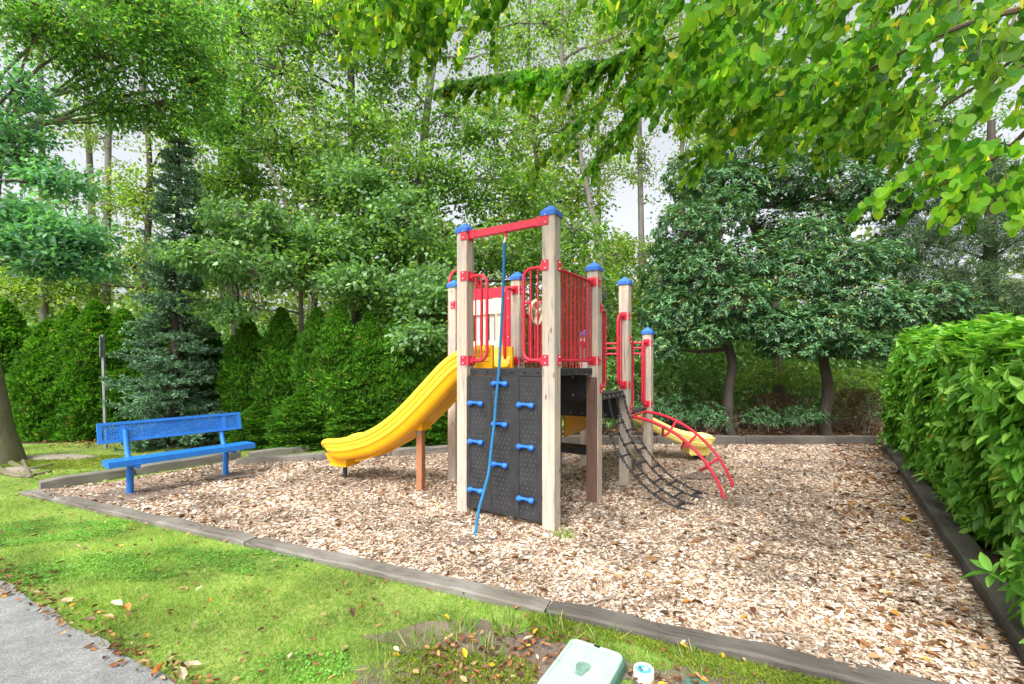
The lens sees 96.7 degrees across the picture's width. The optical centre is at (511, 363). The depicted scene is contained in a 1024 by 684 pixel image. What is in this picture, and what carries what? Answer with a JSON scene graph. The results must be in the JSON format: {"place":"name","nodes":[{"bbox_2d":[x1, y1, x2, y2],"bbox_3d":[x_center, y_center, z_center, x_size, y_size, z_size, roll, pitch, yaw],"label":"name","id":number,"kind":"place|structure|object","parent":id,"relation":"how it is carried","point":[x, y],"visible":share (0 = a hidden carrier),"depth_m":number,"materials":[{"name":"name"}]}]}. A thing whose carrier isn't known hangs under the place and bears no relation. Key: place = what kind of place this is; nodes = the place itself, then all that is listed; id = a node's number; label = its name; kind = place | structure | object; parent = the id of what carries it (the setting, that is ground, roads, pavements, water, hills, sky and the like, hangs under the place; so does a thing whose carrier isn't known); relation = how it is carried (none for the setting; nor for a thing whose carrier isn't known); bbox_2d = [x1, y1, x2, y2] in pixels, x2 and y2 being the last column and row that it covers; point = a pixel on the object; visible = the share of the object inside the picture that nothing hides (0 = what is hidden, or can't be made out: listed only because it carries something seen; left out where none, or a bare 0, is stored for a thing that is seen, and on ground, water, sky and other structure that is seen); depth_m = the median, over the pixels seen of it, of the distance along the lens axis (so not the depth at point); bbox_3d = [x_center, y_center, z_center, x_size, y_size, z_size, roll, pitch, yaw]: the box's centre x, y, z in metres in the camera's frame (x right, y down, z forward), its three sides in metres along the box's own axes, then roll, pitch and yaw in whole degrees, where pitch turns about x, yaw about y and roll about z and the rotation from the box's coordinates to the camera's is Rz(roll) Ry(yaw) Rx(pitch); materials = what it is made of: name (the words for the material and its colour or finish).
{"place":"outdoors","nodes":[
{"label":"outdoors","id":0,"kind":"place"},
{"bbox_2d":[0,580,177,683],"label":"footpath","id":1,"kind":"structure","parent":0,"point":[36,648],"depth_m":2.49,"materials":[{"name":"concrete"}]},
{"bbox_2d":[0,442,836,683],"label":"lawn","id":2,"kind":"structure","parent":0,"point":[388,609],"depth_m":3.05,"materials":[{"name":"plant"}]},
{"bbox_2d":[0,466,51,477],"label":"surface root","id":3,"kind":"object","parent":2,"relation":"on","point":[4,471],"visible":0.84,"depth_m":6.52,"materials":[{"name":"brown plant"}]},
{"bbox_2d":[19,489,62,501],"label":"border timber","id":4,"kind":"object","parent":2,"relation":"on","point":[38,494],"visible":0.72,"depth_m":5.46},
{"bbox_2d":[26,454,97,459],"bbox_3d":[-7.784,1.609,7.770,1.526,0.104,0.439,0,0,0],"label":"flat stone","id":5,"kind":"object","parent":2,"relation":"on","point":[51,456],"visible":0.55,"depth_m":7.71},
{"bbox_2d":[38,468,134,489],"bbox_3d":[-5.708,1.560,6.144,0.147,0.181,0.942,0,0,35],"label":"border timber","id":6,"kind":"object","parent":2,"relation":"on","point":[77,479],"visible":0.71,"depth_m":6.04,"materials":[{"name":"wood"}]},
{"bbox_2d":[99,335,107,448],"bbox_3d":[-7.721,0.530,8.611,0.116,2.160,0.197,0,0,-38],"label":"sign pole","id":7,"kind":"object","parent":2,"relation":"on","point":[102,347],"visible":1,"depth_m":8.58,"materials":[{"name":"metal"}]},
{"bbox_2d":[0,0,261,464],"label":"ash tree","id":8,"kind":"object","parent":2,"relation":"on","point":[37,28],"visible":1,"depth_m":7.71,"materials":[{"name":"green plant"}]},
{"bbox_2d":[0,516,355,683],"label":"clover","id":9,"kind":"object","parent":2,"relation":"on","point":[212,551],"visible":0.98,"depth_m":3.60,"materials":[{"name":"green plant"}]},
{"bbox_2d":[134,451,240,475],"bbox_3d":[-5.028,1.559,7.129,0.148,0.182,1.420,0,0,35],"label":"border timber","id":10,"kind":"object","parent":2,"relation":"on","point":[156,467],"visible":0.59,"depth_m":6.97,"materials":[{"name":"wood"}]},
{"bbox_2d":[226,402,274,450],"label":"arborvitae tree","id":11,"kind":"object","parent":2,"relation":"on","point":[253,416],"visible":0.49,"depth_m":8.55,"materials":[{"name":"green plant"}]},
{"bbox_2d":[249,446,308,456],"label":"border timber","id":12,"kind":"object","parent":2,"relation":"on","point":[278,451],"visible":0.72,"depth_m":7.97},
{"bbox_2d":[0,441,755,683],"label":"leaf litter","id":13,"kind":"object","parent":2,"relation":"on","point":[196,681],"visible":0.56,"depth_m":2.54,"materials":[{"name":"brown plant"}]},
{"bbox_2d":[343,655,480,683],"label":"bare soil","id":14,"kind":"structure","parent":2,"relation":"on","point":[382,675],"depth_m":2.35,"materials":[{"name":"soil"}]},
{"bbox_2d":[354,638,412,677],"bbox_3d":[-0.669,1.553,2.408,0.288,0.101,0.297,0,0,0],"label":"grass tuft","id":15,"kind":"object","parent":14,"relation":"on","point":[378,662],"visible":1,"depth_m":2.41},
{"bbox_2d":[1,454,842,683],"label":"moss","id":16,"kind":"object","parent":2,"relation":"on","point":[528,677],"visible":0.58,"depth_m":2.42,"materials":[{"name":"plant"}]},
{"bbox_2d":[360,619,605,660],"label":"bare soil","id":17,"kind":"structure","parent":2,"relation":"on","point":[483,624],"depth_m":2.67,"materials":[{"name":"soil"}]},
{"bbox_2d":[397,620,447,654],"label":"grass tuft","id":18,"kind":"object","parent":17,"relation":"on","point":[415,636],"visible":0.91,"depth_m":2.61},
{"bbox_2d":[435,608,481,642],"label":"grass tuft","id":19,"kind":"object","parent":17,"relation":"on","point":[472,629],"visible":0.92,"depth_m":2.69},
{"bbox_2d":[486,603,532,636],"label":"grass tuft","id":20,"kind":"object","parent":17,"relation":"on","point":[508,617],"visible":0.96,"depth_m":2.74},
{"bbox_2d":[462,636,634,683],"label":"bare soil","id":21,"kind":"structure","parent":2,"relation":"on","point":[543,651],"depth_m":2.47,"materials":[{"name":"soil"}]},
{"bbox_2d":[458,631,508,669],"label":"grass tuft","id":22,"kind":"object","parent":21,"relation":"on","point":[484,644],"visible":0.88,"depth_m":2.50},
{"bbox_2d":[534,608,587,643],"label":"grass tuft","id":23,"kind":"object","parent":2,"relation":"on","point":[558,625],"visible":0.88,"depth_m":2.70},
{"bbox_2d":[537,639,625,683],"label":"valve box","id":24,"kind":"object","parent":2,"relation":"on","point":[577,661],"visible":1,"depth_m":2.31,"materials":[{"name":"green plastic"}]},
{"bbox_2d":[584,620,631,649],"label":"grass tuft","id":25,"kind":"object","parent":2,"relation":"on","point":[595,640],"visible":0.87,"depth_m":2.64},
{"bbox_2d":[666,638,721,674],"bbox_3d":[0.963,1.562,2.425,0.251,0.081,0.275,0,0,-28],"label":"grass tuft","id":26,"kind":"object","parent":2,"relation":"on","point":[693,652],"visible":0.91,"depth_m":2.43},
{"bbox_2d":[631,664,771,683],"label":"bare soil","id":27,"kind":"structure","parent":2,"relation":"on","point":[675,681],"depth_m":2.33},
{"bbox_2d":[633,662,653,683],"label":"meter cap","id":28,"kind":"object","parent":27,"relation":"on","point":[643,672],"visible":0.98,"depth_m":2.29,"materials":[{"name":"white plastic"}]},
{"bbox_2d":[0,0,1023,362],"label":"sky","id":29,"kind":"structure","parent":0,"point":[627,215],"materials":[{"name":"white"}]},
{"bbox_2d":[21,368,1023,678],"bbox_3d":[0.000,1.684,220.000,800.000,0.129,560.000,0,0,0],"label":"ground","id":30,"kind":"structure","parent":0,"point":[993,558],"depth_m":4.96,"materials":[{"name":"soil"}]},
{"bbox_2d":[0,298,31,411],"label":"arborvitae tree","id":31,"kind":"object","parent":30,"relation":"on","point":[13,320],"visible":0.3,"depth_m":9.72,"materials":[{"name":"green plant"}]},
{"bbox_2d":[4,318,55,441],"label":"arborvitae tree","id":32,"kind":"object","parent":30,"relation":"on","point":[25,391],"visible":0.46,"depth_m":9.36,"materials":[{"name":"green plant"}]},
{"bbox_2d":[0,0,102,321],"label":"birch tree","id":33,"kind":"object","parent":30,"relation":"on","point":[43,310],"visible":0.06,"depth_m":13.95,"materials":[{"name":"green plant"}]},
{"bbox_2d":[30,304,80,440],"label":"arborvitae tree","id":34,"kind":"object","parent":30,"relation":"on","point":[70,314],"visible":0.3,"depth_m":9.44,"materials":[{"name":"green plant"}]},
{"bbox_2d":[0,37,148,302],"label":"teal leaved tree","id":35,"kind":"object","parent":30,"relation":"on","point":[48,239],"visible":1,"depth_m":6.01,"materials":[{"name":"green plant"}]},
{"bbox_2d":[46,299,114,442],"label":"arborvitae tree","id":36,"kind":"object","parent":30,"relation":"on","point":[77,358],"visible":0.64,"depth_m":9.42,"materials":[{"name":"green plant"}]},
{"bbox_2d":[47,0,138,297],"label":"birch tree","id":37,"kind":"object","parent":30,"relation":"on","point":[89,158],"visible":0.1,"depth_m":14.95,"materials":[{"name":"green plant"}]},
{"bbox_2d":[0,4,218,328],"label":"slender tree","id":38,"kind":"object","parent":30,"relation":"on","point":[59,285],"visible":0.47,"depth_m":13.90,"materials":[{"name":"green plant"}]},
{"bbox_2d":[84,308,142,439],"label":"arborvitae tree","id":39,"kind":"object","parent":30,"relation":"on","point":[114,368],"visible":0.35,"depth_m":9.67,"materials":[{"name":"green plant"}]},
{"bbox_2d":[62,2,174,311],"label":"birch tree","id":40,"kind":"object","parent":30,"relation":"on","point":[108,150],"visible":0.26,"depth_m":14.42,"materials":[{"name":"green plant"}]},
{"bbox_2d":[111,327,184,435],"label":"arborvitae tree","id":41,"kind":"object","parent":30,"relation":"on","point":[139,373],"visible":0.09,"depth_m":9.77,"materials":[{"name":"green plant"}]},
{"bbox_2d":[51,496,256,546],"bbox_3d":[-3.827,1.599,4.704,3.257,0.103,0.158,0,0,23],"label":"border timber","id":42,"kind":"object","parent":30,"relation":"on","point":[234,537],"visible":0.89,"depth_m":4.51,"materials":[{"name":"wood"}]},
{"bbox_2d":[99,135,229,452],"bbox_3d":[-6.647,-1.368,8.865,2.158,6.224,2.181,0,0,-29],"label":"blue spruce","id":43,"kind":"object","parent":30,"relation":"on","point":[172,377],"visible":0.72,"depth_m":8.65,"materials":[{"name":"green plant"}]},
{"bbox_2d":[183,324,223,439],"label":"arborvitae tree","id":44,"kind":"object","parent":30,"relation":"on","point":[205,386],"visible":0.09,"depth_m":9.55,"materials":[{"name":"green plant"}]},
{"bbox_2d":[133,0,293,334],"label":"vine tree","id":45,"kind":"object","parent":30,"relation":"on","point":[230,10],"visible":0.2,"depth_m":10.91,"materials":[{"name":"green plant"}]},
{"bbox_2d":[191,76,264,315],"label":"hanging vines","id":46,"kind":"object","parent":45,"relation":"hanging from","point":[249,291],"visible":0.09,"depth_m":10.98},
{"bbox_2d":[129,156,333,333],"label":"alder tree","id":47,"kind":"object","parent":30,"relation":"on","point":[181,256],"visible":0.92,"depth_m":8.44,"materials":[{"name":"green plant"}]},
{"bbox_2d":[209,319,262,443],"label":"arborvitae tree","id":48,"kind":"object","parent":30,"relation":"on","point":[233,387],"visible":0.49,"depth_m":9.02,"materials":[{"name":"green plant"}]},
{"bbox_2d":[245,306,298,411],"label":"arborvitae tree","id":49,"kind":"object","parent":30,"relation":"on","point":[275,344],"visible":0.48,"depth_m":8.94,"materials":[{"name":"green plant"}]},
{"bbox_2d":[261,392,328,450],"bbox_3d":[-4.041,1.098,8.756,1.454,1.124,1.423,0,0,3],"label":"shrub","id":50,"kind":"object","parent":30,"relation":"on","point":[291,421],"visible":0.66,"depth_m":8.35,"materials":[{"name":"green plant"}]},
{"bbox_2d":[163,0,447,323],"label":"slender tree","id":51,"kind":"object","parent":30,"relation":"on","point":[314,299],"visible":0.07,"depth_m":14.94,"materials":[{"name":"green plant"}]},
{"bbox_2d":[286,306,327,397],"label":"arborvitae tree","id":52,"kind":"object","parent":30,"relation":"on","point":[309,336],"visible":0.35,"depth_m":8.87,"materials":[{"name":"green plant"}]},
{"bbox_2d":[176,0,444,326],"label":"alder tree","id":53,"kind":"object","parent":30,"relation":"on","point":[288,25],"visible":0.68,"depth_m":10.10,"materials":[{"name":"green plant"}]},
{"bbox_2d":[235,452,389,464],"bbox_3d":[-3.237,1.566,7.567,2.347,0.167,0.158,0,0,-20],"label":"border timber","id":54,"kind":"object","parent":30,"relation":"on","point":[277,458],"visible":0.46,"depth_m":7.34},
{"bbox_2d":[305,303,359,446],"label":"arborvitae tree","id":55,"kind":"object","parent":30,"relation":"on","point":[336,333],"visible":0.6,"depth_m":8.59,"materials":[{"name":"green plant"}]},
{"bbox_2d":[321,401,380,448],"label":"arborvitae tree","id":56,"kind":"object","parent":30,"relation":"on","point":[353,422],"visible":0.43,"depth_m":8.40,"materials":[{"name":"green plant"}]},
{"bbox_2d":[340,311,388,424],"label":"arborvitae tree","id":57,"kind":"object","parent":30,"relation":"on","point":[368,337],"visible":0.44,"depth_m":8.68,"materials":[{"name":"green plant"}]},
{"bbox_2d":[280,141,482,362],"bbox_3d":[-2.575,-1.657,9.400,3.942,6.718,3.390,0,0,0],"label":"alder tree","id":58,"kind":"object","parent":30,"relation":"on","point":[428,289],"visible":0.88,"depth_m":9.13,"materials":[{"name":"green plant"}]},
{"bbox_2d":[368,318,413,422],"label":"arborvitae tree","id":59,"kind":"object","parent":30,"relation":"on","point":[391,374],"visible":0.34,"depth_m":8.72,"materials":[{"name":"green plant"}]},
{"bbox_2d":[245,537,550,615],"bbox_3d":[-1.042,1.599,3.508,2.773,0.103,0.158,0,0,23],"label":"border timber","id":60,"kind":"object","parent":30,"relation":"on","point":[495,595],"visible":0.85,"depth_m":3.35,"materials":[{"name":"wood"}]},
{"bbox_2d":[398,320,447,445],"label":"arborvitae tree","id":61,"kind":"object","parent":30,"relation":"on","point":[420,370],"visible":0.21,"depth_m":8.77,"materials":[{"name":"green plant"}]},
{"bbox_2d":[412,412,447,446],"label":"arborvitae tree","id":62,"kind":"object","parent":30,"relation":"on","point":[443,434],"visible":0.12,"depth_m":8.68,"materials":[{"name":"green plant"}]},
{"bbox_2d":[38,423,884,449],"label":"forest litter","id":63,"kind":"object","parent":30,"relation":"on","point":[813,432],"visible":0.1,"depth_m":10.53,"materials":[{"name":"brown plant"}]},
{"bbox_2d":[334,0,627,333],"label":"alder tree","id":64,"kind":"object","parent":30,"relation":"on","point":[519,198],"visible":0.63,"depth_m":10.97,"materials":[{"name":"green plant"}]},
{"bbox_2d":[0,54,1023,404],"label":"woodland","id":65,"kind":"object","parent":30,"relation":"on","point":[292,306],"visible":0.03,"depth_m":18.93,"materials":[{"name":"green plant"}]},
{"bbox_2d":[11,291,1016,421],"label":"undergrowth","id":66,"kind":"object","parent":30,"relation":"on","point":[845,366],"visible":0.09,"depth_m":13.26,"materials":[{"name":"green plant"}]},
{"bbox_2d":[40,443,1023,683],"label":"wood chips","id":67,"kind":"object","parent":30,"relation":"on","point":[791,624],"visible":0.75,"depth_m":3.95,"materials":[{"name":"wood"}]},
{"bbox_2d":[79,488,187,502],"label":"bare dirt","id":68,"kind":"structure","parent":67,"relation":"on","point":[135,494],"depth_m":5.49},
{"bbox_2d":[96,412,254,492],"bbox_3d":[-4.350,1.210,6.011,0.527,0.981,1.628,0,0,34],"label":"park bench","id":69,"kind":"object","parent":67,"relation":"on","point":[129,462],"visible":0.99,"depth_m":5.90,"materials":[{"name":"blue metal"}]},
{"bbox_2d":[202,472,253,479],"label":"bare dirt","id":70,"kind":"structure","parent":67,"relation":"on","point":[221,476],"depth_m":6.42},
{"bbox_2d":[391,445,447,455],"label":"border timber","id":71,"kind":"object","parent":67,"relation":"on","point":[402,451],"visible":0.35,"depth_m":8.07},
{"bbox_2d":[449,536,496,546],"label":"wood chips","id":72,"kind":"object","parent":67,"relation":"on","point":[459,542],"depth_m":4.06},
{"bbox_2d":[321,205,734,531],"bbox_3d":[0.793,0.136,6.443,5.998,3.328,3.787,0,0,-32],"label":"play structure","id":73,"kind":"object","parent":67,"relation":"on","point":[534,404],"visible":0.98,"depth_m":5.09,"materials":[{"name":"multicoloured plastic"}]},
{"bbox_2d":[474,237,505,535],"bbox_3d":[-0.222,0.159,4.423,0.066,2.933,0.595,0,0,29],"label":"climbing rope","id":74,"kind":"object","parent":73,"relation":"hanging from","point":[495,401],"visible":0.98,"depth_m":4.57,"materials":[{"name":"fabric"}]},
{"bbox_2d":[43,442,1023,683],"bbox_3d":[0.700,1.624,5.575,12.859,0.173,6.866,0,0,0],"label":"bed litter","id":75,"kind":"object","parent":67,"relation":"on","point":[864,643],"visible":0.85,"depth_m":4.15,"materials":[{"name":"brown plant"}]},
{"bbox_2d":[678,472,726,478],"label":"bare dirt","id":76,"kind":"structure","parent":67,"relation":"on","point":[697,476],"depth_m":6.56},
{"bbox_2d":[833,457,898,471],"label":"wood chips","id":77,"kind":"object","parent":67,"relation":"on","point":[890,463],"depth_m":7.19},
{"bbox_2d":[476,0,620,356],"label":"slender tree","id":78,"kind":"object","parent":30,"relation":"on","point":[531,115],"visible":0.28,"depth_m":15.38,"materials":[{"name":"green plant"}]},
{"bbox_2d":[520,0,647,389],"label":"birch tree","id":79,"kind":"object","parent":30,"relation":"on","point":[624,250],"visible":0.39,"depth_m":13.44,"materials":[{"name":"green plant"}]},
{"bbox_2d":[532,0,640,332],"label":"birch tree","id":80,"kind":"object","parent":30,"relation":"on","point":[597,57],"visible":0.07,"depth_m":16.95,"materials":[{"name":"green plant"}]},
{"bbox_2d":[562,403,639,434],"bbox_3d":[1.441,1.186,9.789,2.998,0.848,0.875,0,0,0],"label":"shrub","id":81,"kind":"object","parent":30,"relation":"on","point":[610,422],"visible":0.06,"depth_m":9.74,"materials":[{"name":"green plant"}]},
{"bbox_2d":[562,435,656,445],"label":"border timber","id":82,"kind":"object","parent":30,"relation":"on","point":[575,439],"visible":0.35,"depth_m":8.99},
{"bbox_2d":[564,0,691,369],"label":"birch tree","id":83,"kind":"object","parent":30,"relation":"on","point":[640,158],"visible":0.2,"depth_m":14.92,"materials":[{"name":"green plant"}]},
{"bbox_2d":[577,349,739,426],"bbox_3d":[3.510,0.591,11.403,4.474,2.035,1.334,0,0,-7],"label":"shrub","id":84,"kind":"object","parent":30,"relation":"on","point":[695,388],"visible":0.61,"depth_m":11.31,"materials":[{"name":"green plant"}]},
{"bbox_2d":[301,0,1023,237],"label":"round leaved tree","id":85,"kind":"object","parent":30,"relation":"on","point":[699,74],"visible":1,"depth_m":2.56,"materials":[{"name":"green plant"}]},
{"bbox_2d":[603,2,738,410],"bbox_3d":[4.926,-5.862,13.918,4.318,15.124,2.530,0,0,0],"label":"birch tree","id":86,"kind":"object","parent":30,"relation":"on","point":[675,21],"visible":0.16,"depth_m":13.95,"materials":[{"name":"green plant"}]},
{"bbox_2d":[634,390,734,432],"bbox_3d":[3.624,1.095,9.779,2.236,1.027,1.282,0,0,0],"label":"shrub","id":87,"kind":"object","parent":30,"relation":"on","point":[703,410],"visible":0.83,"depth_m":9.56,"materials":[{"name":"green plant"}]},
{"bbox_2d":[655,435,745,444],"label":"border timber","id":88,"kind":"object","parent":30,"relation":"on","point":[725,439],"visible":0.35,"depth_m":8.97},
{"bbox_2d":[635,26,781,399],"bbox_3d":[6.656,-5.745,14.935,5.051,14.890,2.796,0,0,0],"label":"slender tree","id":89,"kind":"object","parent":30,"relation":"on","point":[730,115],"visible":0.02,"depth_m":14.97,"materials":[{"name":"green plant"}]},
{"bbox_2d":[693,397,750,431],"bbox_3d":[4.970,1.223,10.928,1.494,0.862,1.543,0,0,0],"label":"dry brush","id":90,"kind":"object","parent":30,"relation":"on","point":[720,427],"visible":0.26,"depth_m":10.78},
{"bbox_2d":[631,182,820,434],"bbox_3d":[4.501,-1.174,10.158,3.781,5.831,2.934,0,0,0],"label":"evergreen shrub tree","id":91,"kind":"object","parent":30,"relation":"on","point":[677,272],"visible":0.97,"depth_m":9.74,"materials":[{"name":"green plant"}]},
{"bbox_2d":[546,601,950,683],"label":"border timber","id":92,"kind":"object","parent":30,"relation":"on","point":[769,654],"visible":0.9,"depth_m":2.50,"materials":[{"name":"wood"}]},
{"bbox_2d":[737,404,835,434],"bbox_3d":[5.837,1.237,9.690,1.960,0.743,0.923,0,0,0],"label":"shrub","id":93,"kind":"object","parent":30,"relation":"on","point":[790,418],"visible":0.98,"depth_m":9.61,"materials":[{"name":"green plant"}]},
{"bbox_2d":[734,390,847,432],"bbox_3d":[6.401,1.149,10.872,2.313,1.034,1.692,0,0,0],"label":"dry brush","id":94,"kind":"object","parent":30,"relation":"on","point":[767,402],"visible":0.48,"depth_m":10.81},
{"bbox_2d":[659,126,950,417],"bbox_3d":[8.216,-2.577,12.381,8.305,8.562,2.996,0,0,0],"label":"evergreen shrub tree","id":95,"kind":"object","parent":30,"relation":"on","point":[798,189],"visible":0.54,"depth_m":11.91,"materials":[{"name":"green plant"}]},
{"bbox_2d":[735,357,886,417],"bbox_3d":[7.728,0.704,11.958,4.191,1.808,1.338,0,0,0],"label":"shrub","id":96,"kind":"object","parent":30,"relation":"on","point":[788,376],"visible":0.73,"depth_m":11.81,"materials":[{"name":"green plant"}]},
{"bbox_2d":[744,435,880,444],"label":"border timber","id":97,"kind":"object","parent":30,"relation":"on","point":[799,439],"visible":0.81,"depth_m":8.95,"materials":[{"name":"wood"}]},
{"bbox_2d":[803,386,885,434],"bbox_3d":[8.104,1.095,10.574,2.089,1.142,1.649,0,0,0],"label":"dry brush","id":98,"kind":"object","parent":30,"relation":"on","point":[854,409],"visible":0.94,"depth_m":10.50,"materials":[{"name":"plant"}]},
{"bbox_2d":[729,7,1020,400],"bbox_3d":[13.622,-6.184,16.148,11.628,15.770,3.032,0,0,0],"label":"slender tree","id":99,"kind":"object","parent":30,"relation":"on","point":[943,115],"visible":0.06,"depth_m":15.80,"materials":[{"name":"green plant"}]},
{"bbox_2d":[748,215,1003,435],"bbox_3d":[7.576,-0.818,9.898,5.173,5.057,2.817,0,0,0],"label":"evergreen shrub tree","id":100,"kind":"object","parent":30,"relation":"on","point":[823,342],"visible":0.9,"depth_m":9.29,"materials":[{"name":"green plant"}]},
{"bbox_2d":[883,443,919,480],"bbox_3d":[6.378,1.576,7.511,0.177,0.148,3.121,0,0,35],"label":"border timber","id":101,"kind":"object","parent":30,"relation":"on","point":[896,457],"visible":0.54,"depth_m":7.16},
{"bbox_2d":[905,474,952,522],"bbox_3d":[4.905,1.577,5.393,0.178,0.146,2.006,0,0,35],"label":"border timber","id":102,"kind":"object","parent":30,"relation":"on","point":[929,504],"visible":0.79,"depth_m":5.19,"materials":[{"name":"wood"}]},
{"bbox_2d":[866,119,1023,323],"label":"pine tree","id":103,"kind":"object","parent":30,"relation":"on","point":[988,275],"visible":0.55,"depth_m":11.71,"materials":[{"name":"green plant"}]},
{"bbox_2d":[876,311,1023,648],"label":"leafy hedge","id":104,"kind":"object","parent":30,"relation":"on","point":[952,416],"visible":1,"depth_m":3.82,"materials":[{"name":"green plant"}]},
{"bbox_2d":[933,515,985,564],"bbox_3d":[3.997,1.577,4.089,0.177,0.146,1.140,0,0,35],"label":"border timber","id":105,"kind":"object","parent":30,"relation":"on","point":[955,541],"visible":0.73,"depth_m":3.97,"materials":[{"name":"wood"}]},
{"bbox_2d":[961,554,1023,663],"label":"border timber","id":106,"kind":"object","parent":30,"relation":"on","point":[993,600],"visible":0.57,"depth_m":2.90,"materials":[{"name":"wood"}]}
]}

